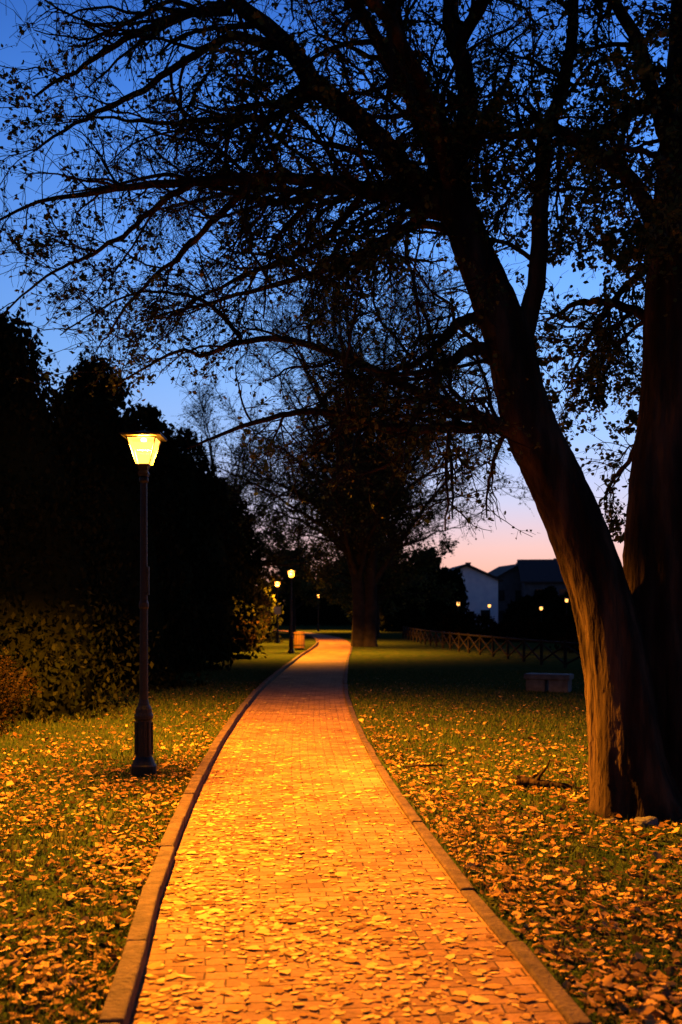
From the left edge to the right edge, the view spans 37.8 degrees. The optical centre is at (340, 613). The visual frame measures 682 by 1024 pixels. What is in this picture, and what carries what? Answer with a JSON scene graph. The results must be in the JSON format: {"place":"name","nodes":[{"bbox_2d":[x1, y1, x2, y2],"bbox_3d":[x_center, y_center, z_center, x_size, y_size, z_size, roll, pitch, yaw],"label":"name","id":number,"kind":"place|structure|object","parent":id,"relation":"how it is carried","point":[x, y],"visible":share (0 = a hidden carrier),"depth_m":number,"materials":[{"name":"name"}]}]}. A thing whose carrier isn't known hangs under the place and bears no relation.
{"place":"outdoors","nodes":[
{"label":"outdoors","id":0,"kind":"place"},
{"bbox_2d":[0,0,670,580],"label":"sky","id":1,"kind":"structure","parent":0,"point":[499,547],"materials":[{"name":"blue"}]},
{"bbox_2d":[0,624,681,1023],"bbox_3d":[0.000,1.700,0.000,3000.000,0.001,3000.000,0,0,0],"label":"ground","id":2,"kind":"structure","parent":0,"point":[394,650],"depth_m":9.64,"materials":[{"name":"green plant"}]},
{"bbox_2d":[0,647,44,737],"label":"shrub","id":3,"kind":"object","parent":2,"relation":"on","point":[9,700],"visible":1,"depth_m":13.80,"materials":[{"name":"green plant"}]},
{"bbox_2d":[0,306,168,725],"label":"conifer tree","id":4,"kind":"object","parent":2,"relation":"on","point":[48,618],"visible":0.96,"depth_m":16.40,"materials":[{"name":"green plant"}]},
{"bbox_2d":[47,348,222,694],"bbox_3d":[-5.769,-2.195,23.003,5.356,7.991,5.425,0,0,38],"label":"conifer tree","id":5,"kind":"object","parent":2,"relation":"on","point":[100,411],"visible":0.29,"depth_m":22.26,"materials":[{"name":"green plant"}]},
{"bbox_2d":[119,429,166,776],"bbox_3d":[-2.080,-0.122,10.500,0.424,3.645,0.424,0,0,0],"label":"street lamp","id":6,"kind":"object","parent":2,"relation":"on","point":[144,445],"visible":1,"depth_m":10.46,"materials":[{"name":"metal"}]},
{"bbox_2d":[119,398,235,673],"bbox_3d":[-5.853,-2.350,29.890,5.758,8.301,5.582,0,0,-30],"label":"conifer tree","id":7,"kind":"object","parent":2,"relation":"on","point":[156,424],"visible":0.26,"depth_m":29.55,"materials":[{"name":"green plant"}]},
{"bbox_2d":[98,630,317,1023],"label":"kerb","id":8,"kind":"structure","parent":2,"relation":"on","point":[119,1004],"depth_m":5.70,"materials":[{"name":"concrete"}]},
{"bbox_2d":[169,427,267,659],"bbox_3d":[-6.003,-2.702,37.954,6.394,9.004,6.348,0,0,0],"label":"conifer tree","id":9,"kind":"object","parent":2,"relation":"on","point":[206,489],"visible":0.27,"depth_m":37.37,"materials":[{"name":"green plant"}]},
{"bbox_2d":[217,483,269,650],"bbox_3d":[-6.614,-2.506,47.064,6.469,8.612,6.508,0,0,0],"label":"conifer tree","id":10,"kind":"object","parent":2,"relation":"on","point":[245,587],"visible":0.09,"depth_m":46.81,"materials":[{"name":"green plant"}]},
{"bbox_2d":[233,617,259,651],"bbox_3d":[-4.614,0.940,45.004,1.899,1.610,1.709,0,0,0],"label":"shrub","id":11,"kind":"object","parent":2,"relation":"on","point":[251,639],"visible":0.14,"depth_m":44.91,"materials":[{"name":"green plant"}]},
{"bbox_2d":[218,477,283,642],"bbox_3d":[-7.209,-3.234,59.927,7.510,10.180,7.753,0,0,0],"label":"conifer tree","id":12,"kind":"object","parent":2,"relation":"on","point":[253,561],"visible":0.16,"depth_m":59.41,"materials":[{"name":"green plant"}]},
{"bbox_2d":[167,373,345,592],"bbox_3d":[-6.136,-6.513,61.199,13.420,16.831,13.238,0,0,0],"label":"deciduous tree","id":13,"kind":"object","parent":2,"relation":"on","point":[273,559],"visible":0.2,"depth_m":61.04,"materials":[{"name":"brown plant"}]},
{"bbox_2d":[244,586,274,647],"bbox_3d":[-4.312,0.159,49.996,2.032,3.092,2.082,0,0,-24],"label":"shrub","id":14,"kind":"object","parent":2,"relation":"on","point":[268,602],"visible":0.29,"depth_m":49.71,"materials":[{"name":"green plant"}]},
{"bbox_2d":[274,580,280,642],"bbox_3d":[-3.700,-0.122,58.000,0.424,3.645,0.424,0,0,0],"label":"street lamp","id":15,"kind":"object","parent":2,"relation":"on","point":[277,610],"visible":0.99,"depth_m":57.93,"materials":[{"name":"metal"}]},
{"bbox_2d":[286,569,295,652],"bbox_3d":[-2.150,-0.122,43.000,0.424,3.645,0.424,0,0,0],"label":"street lamp","id":16,"kind":"object","parent":2,"relation":"on","point":[291,572],"visible":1,"depth_m":42.95,"materials":[{"name":"metal"}]},
{"bbox_2d":[294,632,304,649],"bbox_3d":[-1.950,1.275,46.500,0.524,0.850,0.524,0,0,0],"label":"waste bin","id":17,"kind":"object","parent":2,"relation":"on","point":[299,640],"visible":1,"depth_m":46.28,"materials":[{"name":"brown wood"}]},
{"bbox_2d":[254,501,347,632],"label":"deciduous tree","id":18,"kind":"object","parent":2,"relation":"on","point":[299,587],"visible":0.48,"depth_m":87.53,"materials":[{"name":"brown plant"}]},
{"bbox_2d":[258,566,352,624],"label":"distant tree line","id":19,"kind":"object","parent":2,"relation":"on","point":[332,608],"visible":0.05,"depth_m":157.76,"materials":[{"name":"green plant"}]},
{"bbox_2d":[317,594,319,630],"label":"street lamp","id":20,"kind":"object","parent":2,"relation":"on","point":[318,616],"visible":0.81,"depth_m":96.96,"materials":[{"name":"metal"}]},
{"bbox_2d":[0,0,681,824],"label":"deciduous tree","id":21,"kind":"object","parent":2,"relation":"on","point":[630,776],"visible":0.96,"depth_m":8.31,"materials":[{"name":"brown plant"}]},
{"bbox_2d":[0,677,681,1023],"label":"fallen leaves","id":22,"kind":"object","parent":2,"relation":"on","point":[648,1006],"depth_m":6.32,"materials":[{"name":"orange plant"}]},
{"bbox_2d":[310,551,398,616],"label":"deciduous tree","id":23,"kind":"object","parent":2,"relation":"on","point":[319,586],"visible":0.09,"depth_m":102.85,"materials":[{"name":"brown plant"}]},
{"bbox_2d":[283,479,463,637],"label":"deciduous tree","id":24,"kind":"object","parent":2,"relation":"on","point":[394,581],"visible":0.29,"depth_m":71.78,"materials":[{"name":"brown plant"}]},
{"bbox_2d":[175,235,587,646],"bbox_3d":[1.653,-9.018,51.888,20.779,21.942,19.250,0,0,0],"label":"deciduous tree","id":25,"kind":"object","parent":2,"relation":"on","point":[353,531],"visible":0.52,"depth_m":50.38,"materials":[{"name":"brown plant"}]},
{"bbox_2d":[283,630,592,1023],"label":"kerb","id":26,"kind":"structure","parent":2,"relation":"on","point":[567,1007],"depth_m":5.72,"materials":[{"name":"concrete"}]},
{"bbox_2d":[379,546,575,631],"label":"distant tree line","id":27,"kind":"object","parent":2,"relation":"on","point":[548,599],"visible":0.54,"depth_m":96.35,"materials":[{"name":"green plant"}]},
{"bbox_2d":[402,626,579,667],"bbox_3d":[6.277,1.320,45.470,2.391,0.962,47.764,0,0,-7],"label":"wooden fence","id":28,"kind":"object","parent":2,"relation":"on","point":[408,633],"visible":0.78,"depth_m":39.26,"materials":[{"name":"brown wood"}]},
{"bbox_2d":[380,0,681,795],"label":"deciduous tree","id":29,"kind":"object","parent":2,"relation":"on","point":[651,536],"visible":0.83,"depth_m":8.53,"materials":[{"name":"brown plant"}]},
{"bbox_2d":[524,673,573,692],"bbox_3d":[4.550,1.505,21.800,1.000,0.390,0.500,0,0,24],"label":"stone bench","id":30,"kind":"object","parent":2,"relation":"on","point":[554,682],"visible":0.94,"depth_m":21.61,"materials":[{"name":"grey stone"}]},
{"bbox_2d":[605,818,617,823],"bbox_3d":[2.205,1.690,8.103,0.098,0.064,0.088,0,0,-32],"label":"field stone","id":31,"kind":"object","parent":2,"relation":"on","point":[612,820],"visible":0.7,"depth_m":8.08,"materials":[{"name":"stone"}]},
{"bbox_2d":[632,816,658,826],"bbox_3d":[2.449,1.681,8.000,0.213,0.114,0.166,0,0,0],"label":"field stone","id":32,"kind":"object","parent":2,"relation":"on","point":[650,821],"visible":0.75,"depth_m":7.95,"materials":[{"name":"grey stone"}]},
{"bbox_2d":[130,630,566,1023],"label":"brick path","id":33,"kind":"structure","parent":0,"point":[320,666],"depth_m":6.10,"materials":[{"name":"orange brick"}]},
{"bbox_2d":[133,680,588,1023],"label":"fallen leaves","id":34,"kind":"object","parent":33,"relation":"on","point":[440,1002],"depth_m":5.36,"materials":[{"name":"plant"}]},
{"bbox_2d":[426,566,497,628],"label":"walls","id":35,"kind":"structure","parent":0,"point":[482,590],"depth_m":114.63,"materials":[{"name":"white paint"}]},
{"bbox_2d":[449,564,502,581],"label":"roof","id":36,"kind":"structure","parent":35,"relation":"on","point":[477,569],"depth_m":114.22,"materials":[{"name":"tile"}]},
{"bbox_2d":[482,610,488,615],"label":"windows","id":37,"kind":"structure","parent":35,"relation":"attached to","point":[486,612],"depth_m":114.61,"materials":[{"name":"black glass"}]},
{"bbox_2d":[498,567,520,622],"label":"walls","id":38,"kind":"structure","parent":0,"point":[510,584],"depth_m":137.79,"materials":[{"name":"grey paint"}]},
{"bbox_2d":[488,564,517,576],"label":"roof","id":39,"kind":"structure","parent":38,"relation":"on","point":[499,571],"depth_m":140.11,"materials":[{"name":"tile"}]},
{"bbox_2d":[498,590,520,619],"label":"windows","id":40,"kind":"structure","parent":38,"relation":"attached to","point":[501,597],"depth_m":137.56,"materials":[{"name":"black glass"}]},
{"bbox_2d":[521,583,567,596],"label":"walls","id":41,"kind":"structure","parent":0,"point":[528,589],"depth_m":131.91,"materials":[{"name":"grey paint"}]},
{"bbox_2d":[517,559,563,582],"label":"roof","id":42,"kind":"structure","parent":41,"relation":"on","point":[539,570],"depth_m":134.45,"materials":[{"name":"tile"}]},
{"bbox_2d":[536,589,565,596],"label":"windows","id":43,"kind":"structure","parent":41,"relation":"attached to","point":[561,591],"depth_m":131.50,"materials":[{"name":"black glass"}]}
]}

